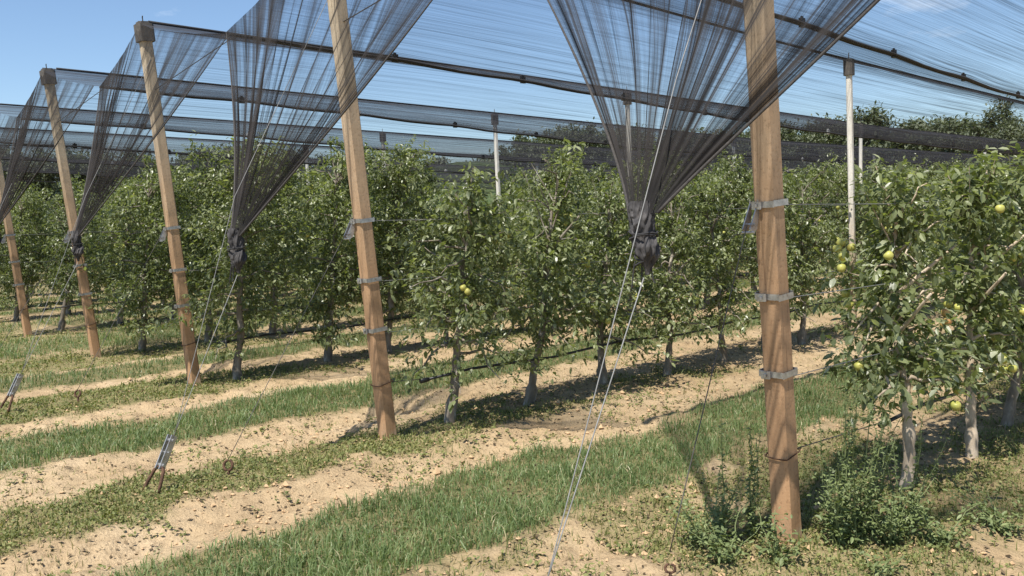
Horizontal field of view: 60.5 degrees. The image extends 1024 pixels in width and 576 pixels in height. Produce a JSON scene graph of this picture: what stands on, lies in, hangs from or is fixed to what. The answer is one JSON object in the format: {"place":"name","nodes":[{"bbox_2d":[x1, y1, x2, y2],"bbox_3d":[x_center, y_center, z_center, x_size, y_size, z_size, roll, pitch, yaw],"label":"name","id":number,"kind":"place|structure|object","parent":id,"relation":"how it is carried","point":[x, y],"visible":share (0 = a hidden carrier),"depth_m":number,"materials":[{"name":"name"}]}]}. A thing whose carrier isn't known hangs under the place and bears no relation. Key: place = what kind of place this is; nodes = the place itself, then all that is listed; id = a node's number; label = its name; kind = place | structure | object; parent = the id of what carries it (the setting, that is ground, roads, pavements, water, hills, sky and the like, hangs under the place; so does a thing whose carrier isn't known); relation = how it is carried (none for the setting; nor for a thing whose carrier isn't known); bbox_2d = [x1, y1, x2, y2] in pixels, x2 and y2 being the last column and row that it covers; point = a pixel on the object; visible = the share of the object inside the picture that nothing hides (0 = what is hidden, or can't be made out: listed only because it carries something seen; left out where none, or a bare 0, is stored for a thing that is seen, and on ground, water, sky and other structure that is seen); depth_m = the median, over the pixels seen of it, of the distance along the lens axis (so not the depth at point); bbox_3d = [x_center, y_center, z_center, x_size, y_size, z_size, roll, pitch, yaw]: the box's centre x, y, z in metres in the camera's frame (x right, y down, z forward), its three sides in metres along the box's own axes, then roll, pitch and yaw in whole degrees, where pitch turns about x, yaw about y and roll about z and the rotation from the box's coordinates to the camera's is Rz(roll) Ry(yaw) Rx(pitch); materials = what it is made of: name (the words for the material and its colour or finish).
{"place":"outdoors","nodes":[
{"label":"outdoors","id":0,"kind":"place"},
{"bbox_2d":[0,249,1015,575],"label":"grass","id":1,"kind":"structure","parent":0,"point":[514,515],"depth_m":5.83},
{"bbox_2d":[0,251,1023,575],"bbox_3d":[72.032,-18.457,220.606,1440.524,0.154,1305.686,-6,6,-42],"label":"ground","id":2,"kind":"structure","parent":0,"point":[110,539],"depth_m":6.18,"materials":[{"name":"soil"}]},
{"bbox_2d":[0,155,31,337],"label":"leaning post","id":3,"kind":"object","parent":2,"relation":"on","point":[14,261],"visible":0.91,"depth_m":13.95,"materials":[{"name":"wood"}]},
{"bbox_2d":[0,103,989,180],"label":"hail net","id":4,"kind":"object","parent":3,"relation":"hanging from","point":[82,112],"visible":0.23,"depth_m":17.33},
{"bbox_2d":[0,175,54,307],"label":"apple tree","id":5,"kind":"object","parent":2,"relation":"on","point":[6,252],"visible":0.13,"depth_m":19.80,"materials":[{"name":"green plant"}]},
{"bbox_2d":[0,182,70,320],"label":"apple tree","id":6,"kind":"object","parent":2,"relation":"on","point":[26,201],"visible":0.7,"depth_m":16.87,"materials":[{"name":"green plant"}]},
{"bbox_2d":[12,149,80,212],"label":"tree","id":7,"kind":"object","parent":2,"relation":"on","point":[45,177],"visible":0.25,"depth_m":69.18,"materials":[{"name":"green plant"}]},
{"bbox_2d":[11,172,107,314],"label":"apple tree","id":8,"kind":"object","parent":2,"relation":"on","point":[60,202],"visible":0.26,"depth_m":17.43,"materials":[{"name":"green plant"}]},
{"bbox_2d":[25,190,114,331],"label":"apple tree","id":9,"kind":"object","parent":2,"relation":"on","point":[67,258],"visible":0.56,"depth_m":14.46,"materials":[{"name":"green plant"}]},
{"bbox_2d":[39,64,101,357],"bbox_3d":[-5.617,-0.797,11.186,0.214,4.038,0.155,-13,10,-40],"label":"leaning post","id":10,"kind":"object","parent":2,"relation":"on","point":[85,293],"visible":0.82,"depth_m":11.14,"materials":[{"name":"wood"}]},
{"bbox_2d":[0,67,1017,242],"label":"hail net","id":11,"kind":"object","parent":10,"relation":"hanging from","point":[27,112],"visible":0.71,"depth_m":13.65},
{"bbox_2d":[39,149,114,209],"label":"tree","id":12,"kind":"object","parent":2,"relation":"on","point":[78,166],"visible":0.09,"depth_m":72.27,"materials":[{"name":"green plant"}]},
{"bbox_2d":[74,152,140,214],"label":"tree","id":13,"kind":"object","parent":2,"relation":"on","point":[104,168],"visible":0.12,"depth_m":72.78,"materials":[{"name":"green plant"}]},
{"bbox_2d":[82,176,152,308],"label":"apple tree","id":14,"kind":"object","parent":2,"relation":"on","point":[109,208],"visible":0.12,"depth_m":17.98,"materials":[{"name":"green plant"}]},
{"bbox_2d":[74,165,164,323],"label":"apple tree","id":15,"kind":"object","parent":2,"relation":"on","point":[126,247],"visible":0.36,"depth_m":14.99,"materials":[{"name":"green plant"}]},
{"bbox_2d":[113,147,157,222],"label":"tree","id":16,"kind":"object","parent":2,"relation":"on","point":[135,156],"visible":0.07,"depth_m":75.83,"materials":[{"name":"green plant"}]},
{"bbox_2d":[57,155,219,351],"bbox_3d":[-4.920,-0.460,11.858,1.577,2.726,2.014,-1,5,12],"label":"apple tree","id":17,"kind":"object","parent":2,"relation":"on","point":[142,285],"visible":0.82,"depth_m":11.76,"materials":[{"name":"green plant"}]},
{"bbox_2d":[141,434,176,494],"bbox_3d":[-2.164,1.126,5.384,0.153,0.456,0.063,1,-24,33],"label":"cable tensioner","id":18,"kind":"object","parent":2,"relation":"on","point":[165,452],"visible":0.86,"depth_m":5.39,"materials":[{"name":"metal"}]},
{"bbox_2d":[133,16,200,385],"bbox_3d":[-3.495,-0.696,8.927,0.214,4.038,0.155,-12,10,-40],"label":"leaning post","id":19,"kind":"object","parent":2,"relation":"on","point":[172,232],"visible":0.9,"depth_m":8.90,"materials":[{"name":"wood"}]},
{"bbox_2d":[70,20,1023,266],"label":"hail net","id":20,"kind":"object","parent":19,"relation":"attached to","point":[98,146],"visible":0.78,"depth_m":9.03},
{"bbox_2d":[115,163,226,319],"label":"apple tree","id":21,"kind":"object","parent":2,"relation":"on","point":[181,190],"visible":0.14,"depth_m":15.66,"materials":[{"name":"green plant"}]},
{"bbox_2d":[143,130,264,342],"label":"apple tree","id":22,"kind":"object","parent":2,"relation":"on","point":[207,206],"visible":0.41,"depth_m":12.40,"materials":[{"name":"green plant"}]},
{"bbox_2d":[147,129,327,379],"bbox_3d":[-2.982,-0.334,9.438,1.805,2.720,1.339,-6,6,-40],"label":"apple tree","id":23,"kind":"object","parent":2,"relation":"on","point":[240,330],"visible":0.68,"depth_m":9.33,"materials":[{"name":"green plant"}]},
{"bbox_2d":[216,132,326,335],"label":"apple tree","id":24,"kind":"object","parent":2,"relation":"on","point":[287,191],"visible":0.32,"depth_m":13.00,"materials":[{"name":"green plant"}]},
{"bbox_2d":[274,164,342,306],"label":"apple tree","id":25,"kind":"object","parent":2,"relation":"on","point":[305,251],"visible":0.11,"depth_m":17.50,"materials":[{"name":"green plant"}]},
{"bbox_2d":[245,135,413,361],"bbox_3d":[-2.053,-0.440,10.210,1.566,2.706,1.999,-1,5,12],"label":"apple tree","id":26,"kind":"object","parent":2,"relation":"on","point":[331,276],"visible":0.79,"depth_m":10.13,"materials":[{"name":"green plant"}]},
{"bbox_2d":[290,174,372,327],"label":"apple tree","id":27,"kind":"object","parent":2,"relation":"on","point":[317,227],"visible":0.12,"depth_m":13.58,"materials":[{"name":"green plant"}]},
{"bbox_2d":[327,0,396,438],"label":"leaning post","id":28,"kind":"object","parent":2,"relation":"on","point":[361,226],"visible":0.93,"depth_m":6.28,"materials":[{"name":"wood"}]},
{"bbox_2d":[173,1,326,437],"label":"guy cable","id":29,"kind":"object","parent":28,"relation":"attached to","point":[228,222],"visible":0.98,"depth_m":5.55,"materials":[{"name":"metal"}]},
{"bbox_2d":[226,0,1023,282],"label":"hail net","id":30,"kind":"object","parent":28,"relation":"hanging from","point":[237,254],"visible":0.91,"depth_m":6.51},
{"bbox_2d":[339,135,418,302],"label":"apple tree","id":31,"kind":"object","parent":2,"relation":"on","point":[372,194],"visible":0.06,"depth_m":14.34,"materials":[{"name":"green plant"}]},
{"bbox_2d":[322,134,465,352],"bbox_3d":[-1.542,-0.519,10.887,1.805,2.720,1.339,-4,5,-25],"label":"apple tree","id":32,"kind":"object","parent":2,"relation":"on","point":[399,184],"visible":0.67,"depth_m":10.72,"materials":[{"name":"green plant"}]},
{"bbox_2d":[388,137,452,314],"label":"apple tree","id":33,"kind":"object","parent":2,"relation":"on","point":[428,182],"visible":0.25,"depth_m":14.89,"materials":[{"name":"green plant"}]},
{"bbox_2d":[395,193,498,343],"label":"apple tree","id":34,"kind":"object","parent":2,"relation":"on","point":[444,239],"visible":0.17,"depth_m":11.36,"materials":[{"name":"green plant"}]},
{"bbox_2d":[196,264,837,343],"bbox_3d":[6.965,-0.513,18.498,27.984,0.077,0.075,-6,6,-42],"label":"irrigation pipe","id":35,"kind":"object","parent":34,"relation":"attached to","point":[227,341],"visible":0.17,"depth_m":10.01,"materials":[{"name":"plastic"}]},
{"bbox_2d":[330,161,567,225],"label":"tree","id":36,"kind":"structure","parent":2,"relation":"on","point":[489,199],"depth_m":63.18,"materials":[{"name":"green plant"}]},
{"bbox_2d":[381,162,558,422],"bbox_3d":[-0.288,0.063,6.801,1.393,2.081,1.538,-3,5,-9],"label":"apple tree","id":37,"kind":"object","parent":2,"relation":"on","point":[461,283],"visible":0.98,"depth_m":6.74,"materials":[{"name":"green plant"}]},
{"bbox_2d":[392,288,921,382],"bbox_3d":[4.952,0.089,11.822,16.005,0.077,0.075,-6,6,-42],"label":"irrigation pipe","id":38,"kind":"object","parent":37,"relation":"attached to","point":[425,379],"visible":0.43,"depth_m":7.76,"materials":[{"name":"plastic"}]},
{"bbox_2d":[444,192,540,335],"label":"apple tree","id":39,"kind":"object","parent":2,"relation":"on","point":[499,252],"visible":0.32,"depth_m":11.94,"materials":[{"name":"green plant"}]},
{"bbox_2d":[491,109,504,281],"bbox_3d":[-0.230,-1.370,16.138,0.115,3.795,0.115,-6,5,-40],"label":"trellis post","id":40,"kind":"object","parent":2,"relation":"on","point":[496,151],"visible":0.42,"depth_m":16.04,"materials":[{"name":"concrete"}]},
{"bbox_2d":[475,167,538,295],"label":"apple tree","id":41,"kind":"object","parent":2,"relation":"on","point":[510,178],"visible":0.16,"depth_m":16.24,"materials":[{"name":"green plant"}]},
{"bbox_2d":[0,260,1023,575],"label":"weeds","id":42,"kind":"object","parent":2,"relation":"on","point":[220,474],"visible":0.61,"depth_m":5.56,"materials":[{"name":"green plant"}]},
{"bbox_2d":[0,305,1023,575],"bbox_3d":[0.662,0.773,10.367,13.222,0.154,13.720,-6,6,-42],"label":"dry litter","id":43,"kind":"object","parent":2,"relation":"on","point":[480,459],"visible":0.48,"depth_m":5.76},
{"bbox_2d":[488,135,535,170],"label":"tree","id":44,"kind":"object","parent":2,"relation":"on","point":[518,137],"visible":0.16,"depth_m":74.73,"materials":[{"name":"green plant"}]},
{"bbox_2d":[0,325,1023,575],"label":"soil clods","id":45,"kind":"object","parent":2,"relation":"on","point":[436,471],"visible":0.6,"depth_m":5.44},
{"bbox_2d":[508,162,545,271],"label":"apple tree","id":46,"kind":"object","parent":2,"relation":"on","point":[528,175],"visible":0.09,"depth_m":21.34,"materials":[{"name":"green plant"}]},
{"bbox_2d":[469,138,627,405],"bbox_3d":[0.321,-0.092,7.507,1.280,2.299,1.316,-4,5,-19],"label":"apple tree","id":47,"kind":"object","parent":2,"relation":"on","point":[542,257],"visible":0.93,"depth_m":7.43,"materials":[{"name":"green plant"}]},
{"bbox_2d":[497,143,604,328],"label":"apple tree","id":48,"kind":"object","parent":2,"relation":"on","point":[546,179],"visible":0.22,"depth_m":12.50,"materials":[{"name":"green plant"}]},
{"bbox_2d":[545,162,601,283],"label":"apple tree","id":49,"kind":"object","parent":2,"relation":"on","point":[588,187],"visible":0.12,"depth_m":17.53,"materials":[{"name":"green plant"}]},
{"bbox_2d":[546,123,618,185],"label":"tree","id":50,"kind":"object","parent":2,"relation":"on","point":[562,143],"visible":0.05,"depth_m":68.96,"materials":[{"name":"green plant"}]},
{"bbox_2d":[552,117,618,180],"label":"tree","id":51,"kind":"object","parent":2,"relation":"on","point":[589,133],"visible":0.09,"depth_m":68.50,"materials":[{"name":"green plant"}]},
{"bbox_2d":[572,161,621,290],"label":"apple tree","id":52,"kind":"object","parent":2,"relation":"on","point":[599,171],"visible":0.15,"depth_m":18.04,"materials":[{"name":"green plant"}]},
{"bbox_2d":[565,168,644,321],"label":"apple tree","id":53,"kind":"object","parent":2,"relation":"on","point":[612,231],"visible":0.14,"depth_m":13.19,"materials":[{"name":"green plant"}]},
{"bbox_2d":[542,174,684,383],"bbox_3d":[0.949,-0.062,8.169,1.193,2.009,1.378,-4,5,-23],"label":"apple tree","id":54,"kind":"object","parent":2,"relation":"on","point":[606,247],"visible":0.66,"depth_m":8.16,"materials":[{"name":"green plant"}]},
{"bbox_2d":[587,147,667,314],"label":"apple tree","id":55,"kind":"object","parent":2,"relation":"on","point":[630,294],"visible":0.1,"depth_m":13.83,"materials":[{"name":"green plant"}]},
{"bbox_2d":[620,137,710,309],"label":"apple tree","id":56,"kind":"object","parent":2,"relation":"on","point":[665,268],"visible":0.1,"depth_m":14.37,"materials":[{"name":"green plant"}]},
{"bbox_2d":[613,182,738,375],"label":"apple tree","id":57,"kind":"object","parent":2,"relation":"on","point":[673,227],"visible":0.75,"depth_m":8.66,"materials":[{"name":"green plant"}]},
{"bbox_2d":[664,157,759,361],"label":"apple tree","id":58,"kind":"object","parent":2,"relation":"on","point":[710,273],"visible":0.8,"depth_m":9.11,"materials":[{"name":"green plant"}]},
{"bbox_2d":[675,158,751,305],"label":"apple tree","id":59,"kind":"object","parent":2,"relation":"on","point":[720,193],"visible":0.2,"depth_m":14.99,"materials":[{"name":"green plant"}]},
{"bbox_2d":[665,480,766,546],"bbox_3d":[0.960,1.125,4.237,0.511,0.389,0.325,-3,5,-7],"label":"weed plant","id":60,"kind":"object","parent":2,"relation":"on","point":[688,517],"visible":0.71,"depth_m":4.22,"materials":[{"name":"green plant"}]},
{"bbox_2d":[701,470,743,542],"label":"weed plant","id":61,"kind":"object","parent":2,"relation":"on","point":[721,512],"visible":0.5,"depth_m":4.28,"materials":[{"name":"green plant"}]},
{"bbox_2d":[717,413,729,526],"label":"weed plant","id":62,"kind":"object","parent":2,"relation":"on","point":[722,474],"visible":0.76,"depth_m":4.43,"materials":[{"name":"green plant"}]},
{"bbox_2d":[683,499,767,566],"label":"weed plant","id":63,"kind":"object","parent":2,"relation":"on","point":[726,551],"visible":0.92,"depth_m":4.05,"materials":[{"name":"green plant"}]},
{"bbox_2d":[696,149,758,292],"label":"apple tree","id":64,"kind":"object","parent":2,"relation":"on","point":[747,179],"visible":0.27,"depth_m":15.60,"materials":[{"name":"green plant"}]},
{"bbox_2d":[743,426,761,538],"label":"weed plant","id":65,"kind":"object","parent":2,"relation":"on","point":[748,510],"visible":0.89,"depth_m":4.32,"materials":[{"name":"green plant"}]},
{"bbox_2d":[702,167,840,350],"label":"apple tree","id":66,"kind":"object","parent":2,"relation":"on","point":[787,211],"visible":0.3,"depth_m":9.89,"materials":[{"name":"green plant"}]},
{"bbox_2d":[742,0,801,544],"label":"leaning post","id":67,"kind":"object","parent":2,"relation":"on","point":[774,294],"visible":0.9,"depth_m":4.08,"materials":[{"name":"wood"}]},
{"bbox_2d":[548,0,701,575],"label":"guy cable","id":68,"kind":"object","parent":67,"relation":"attached to","point":[621,293],"visible":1,"depth_m":3.28,"materials":[{"name":"metal"}]},
{"bbox_2d":[669,225,746,551],"bbox_3d":[0.884,0.434,3.936,0.537,1.412,0.005,-5,5,-34],"label":"strut wire","id":69,"kind":"object","parent":67,"relation":"attached to","point":[708,389],"visible":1,"depth_m":3.93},
{"bbox_2d":[547,0,1023,291],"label":"hail net","id":70,"kind":"object","parent":67,"relation":"hanging from","point":[670,154],"visible":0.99,"depth_m":3.46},
{"bbox_2d":[549,277,644,574],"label":"tie cable","id":71,"kind":"object","parent":70,"relation":"attached to","point":[596,426],"visible":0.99,"depth_m":3.28,"materials":[{"name":"metal"}]},
{"bbox_2d":[747,502,817,566],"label":"weed plant","id":72,"kind":"object","parent":2,"relation":"on","point":[775,543],"visible":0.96,"depth_m":4.04,"materials":[{"name":"green plant"}]},
{"bbox_2d":[748,158,855,344],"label":"apple tree","id":73,"kind":"object","parent":2,"relation":"on","point":[804,194],"visible":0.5,"depth_m":10.45,"materials":[{"name":"green plant"}]},
{"bbox_2d":[782,121,841,166],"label":"tree","id":74,"kind":"object","parent":2,"relation":"on","point":[810,137],"visible":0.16,"depth_m":69.69,"materials":[{"name":"green plant"}]},
{"bbox_2d":[790,150,847,270],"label":"apple tree","id":75,"kind":"object","parent":2,"relation":"on","point":[816,171],"visible":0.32,"depth_m":17.47,"materials":[{"name":"green plant"}]},
{"bbox_2d":[814,370,858,527],"bbox_3d":[1.612,0.812,4.343,0.189,0.829,0.148,-3,5,-14],"label":"weed plant","id":76,"kind":"object","parent":2,"relation":"on","point":[847,448],"visible":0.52,"depth_m":4.35,"materials":[{"name":"green plant"}]},
{"bbox_2d":[811,155,867,277],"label":"apple tree","id":77,"kind":"object","parent":2,"relation":"on","point":[836,197],"visible":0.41,"depth_m":18.10,"materials":[{"name":"green plant"}]},
{"bbox_2d":[806,442,887,549],"bbox_3d":[1.521,1.004,4.199,0.453,0.546,0.426,-6,6,-42],"label":"weed plant","id":78,"kind":"object","parent":2,"relation":"on","point":[838,532],"visible":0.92,"depth_m":4.14,"materials":[{"name":"green plant"}]},
{"bbox_2d":[843,54,856,332],"bbox_3d":[4.325,-1.105,11.187,0.115,3.725,0.115,1,6,44],"label":"trellis post","id":79,"kind":"object","parent":2,"relation":"on","point":[848,70],"visible":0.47,"depth_m":11.12,"materials":[{"name":"concrete"}]},
{"bbox_2d":[838,333,862,538],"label":"weed plant","id":80,"kind":"object","parent":2,"relation":"on","point":[846,425],"visible":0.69,"depth_m":4.27,"materials":[{"name":"green plant"}]},
{"bbox_2d":[819,178,910,329],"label":"apple tree","id":81,"kind":"object","parent":2,"relation":"on","point":[860,248],"visible":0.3,"depth_m":11.33,"materials":[{"name":"green plant"}]},
{"bbox_2d":[819,100,912,189],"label":"tree","id":82,"kind":"object","parent":2,"relation":"on","point":[871,143],"visible":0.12,"depth_m":65.16,"materials":[{"name":"green plant"}]},
{"bbox_2d":[837,413,899,532],"bbox_3d":[1.777,0.925,4.396,0.292,0.644,0.272,0,5,21],"label":"weed plant","id":83,"kind":"object","parent":2,"relation":"on","point":[881,486],"visible":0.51,"depth_m":4.32,"materials":[{"name":"green plant"}]},
{"bbox_2d":[847,368,900,547],"bbox_3d":[1.658,0.825,4.135,0.459,0.876,0.177,-5,5,-34],"label":"weed plant","id":84,"kind":"object","parent":2,"relation":"on","point":[859,528],"visible":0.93,"depth_m":4.16,"materials":[{"name":"green plant"}]},
{"bbox_2d":[849,540,909,575],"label":"weed plant","id":85,"kind":"object","parent":2,"relation":"on","point":[884,567],"visible":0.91,"depth_m":3.84,"materials":[{"name":"green plant"}]},
{"bbox_2d":[835,165,949,321],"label":"apple tree","id":86,"kind":"object","parent":2,"relation":"on","point":[908,206],"visible":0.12,"depth_m":11.79,"materials":[{"name":"green plant"}]},
{"bbox_2d":[850,456,946,551],"bbox_3d":[1.842,1.087,4.202,0.605,0.439,0.316,-6,6,-42],"label":"weed plant","id":87,"kind":"object","parent":2,"relation":"on","point":[892,526],"visible":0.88,"depth_m":4.17,"materials":[{"name":"green plant"}]},
{"bbox_2d":[856,153,942,308],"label":"apple tree","id":88,"kind":"object","parent":2,"relation":"on","point":[916,169],"visible":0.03,"depth_m":12.21,"materials":[{"name":"green plant"}]},
{"bbox_2d":[806,154,1001,489],"bbox_3d":[2.212,0.227,4.963,1.032,1.971,1.067,-1,5,12],"label":"apple tree","id":89,"kind":"object","parent":2,"relation":"on","point":[901,222],"visible":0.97,"depth_m":4.95,"materials":[{"name":"green plant"}]},
{"bbox_2d":[868,404,949,529],"bbox_3d":[1.989,0.917,4.435,0.230,0.655,0.344,-5,6,-35],"label":"weed plant","id":90,"kind":"object","parent":2,"relation":"on","point":[916,465],"visible":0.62,"depth_m":4.37,"materials":[{"name":"green plant"}]},
{"bbox_2d":[905,180,962,308],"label":"apple tree","id":91,"kind":"object","parent":2,"relation":"on","point":[935,205],"visible":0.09,"depth_m":12.76,"materials":[{"name":"green plant"}]},
{"bbox_2d":[915,161,952,261],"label":"apple tree","id":92,"kind":"object","parent":2,"relation":"on","point":[930,173],"visible":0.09,"depth_m":21.18,"materials":[{"name":"green plant"}]},
{"bbox_2d":[888,479,992,548],"bbox_3d":[2.034,1.115,4.131,0.418,0.351,0.363,-1,5,8],"label":"weed plant","id":93,"kind":"object","parent":2,"relation":"on","point":[926,524],"visible":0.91,"depth_m":4.16,"materials":[{"name":"green plant"}]},
{"bbox_2d":[904,112,982,168],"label":"tree","id":94,"kind":"object","parent":2,"relation":"on","point":[961,124],"visible":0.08,"depth_m":59.65,"materials":[{"name":"green plant"}]},
{"bbox_2d":[883,145,1023,458],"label":"apple tree","id":95,"kind":"object","parent":2,"relation":"on","point":[982,291],"visible":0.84,"depth_m":5.47,"materials":[{"name":"green plant"}]},
{"bbox_2d":[934,140,1023,427],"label":"apple tree","id":96,"kind":"object","parent":2,"relation":"on","point":[1009,410],"visible":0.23,"depth_m":6.21,"materials":[{"name":"green plant"}]},
{"bbox_2d":[946,96,1023,170],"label":"tree","id":97,"kind":"object","parent":2,"relation":"on","point":[1000,108],"visible":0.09,"depth_m":53.37,"materials":[{"name":"green plant"}]},
{"bbox_2d":[948,470,1023,538],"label":"weed plant","id":98,"kind":"object","parent":2,"relation":"on","point":[982,506],"visible":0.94,"depth_m":4.34,"materials":[{"name":"green plant"}]},
{"bbox_2d":[955,103,1023,161],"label":"tree","id":99,"kind":"object","parent":2,"relation":"on","point":[979,128],"visible":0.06,"depth_m":55.63,"materials":[{"name":"green plant"}]},
{"bbox_3d":[-10.190,-1.038,16.267,0.215,4.038,0.155,-13,11,-43],"label":"leaning post","id":100,"kind":"object","parent":2,"relation":"on","visible":0},
{"bbox_2d":[0,127,867,183],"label":"hail net","id":101,"kind":"object","parent":100,"relation":"attached to","point":[178,138],"visible":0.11,"depth_m":19.24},
{"bbox_3d":[-7.081,-1.717,23.594,0.115,3.795,0.115,-6,5,-44],"label":"trellis post","id":102,"kind":"object","parent":2,"relation":"on","visible":0},
{"bbox_2d":[0,144,867,189],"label":"hail net","id":103,"kind":"object","parent":102,"relation":"attached to","point":[89,149],"visible":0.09,"depth_m":21.75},
{"bbox_2d":[2,157,610,193],"bbox_3d":[2.699,-3.924,36.960,49.038,2.390,3.308,-6,6,-42],"label":"hail net","id":104,"kind":"object","parent":103,"relation":"attached to","point":[178,164],"visible":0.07,"depth_m":24.86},
{"bbox_2d":[0,0,1023,210],"label":"sky","id":105,"kind":"structure","parent":0,"point":[88,35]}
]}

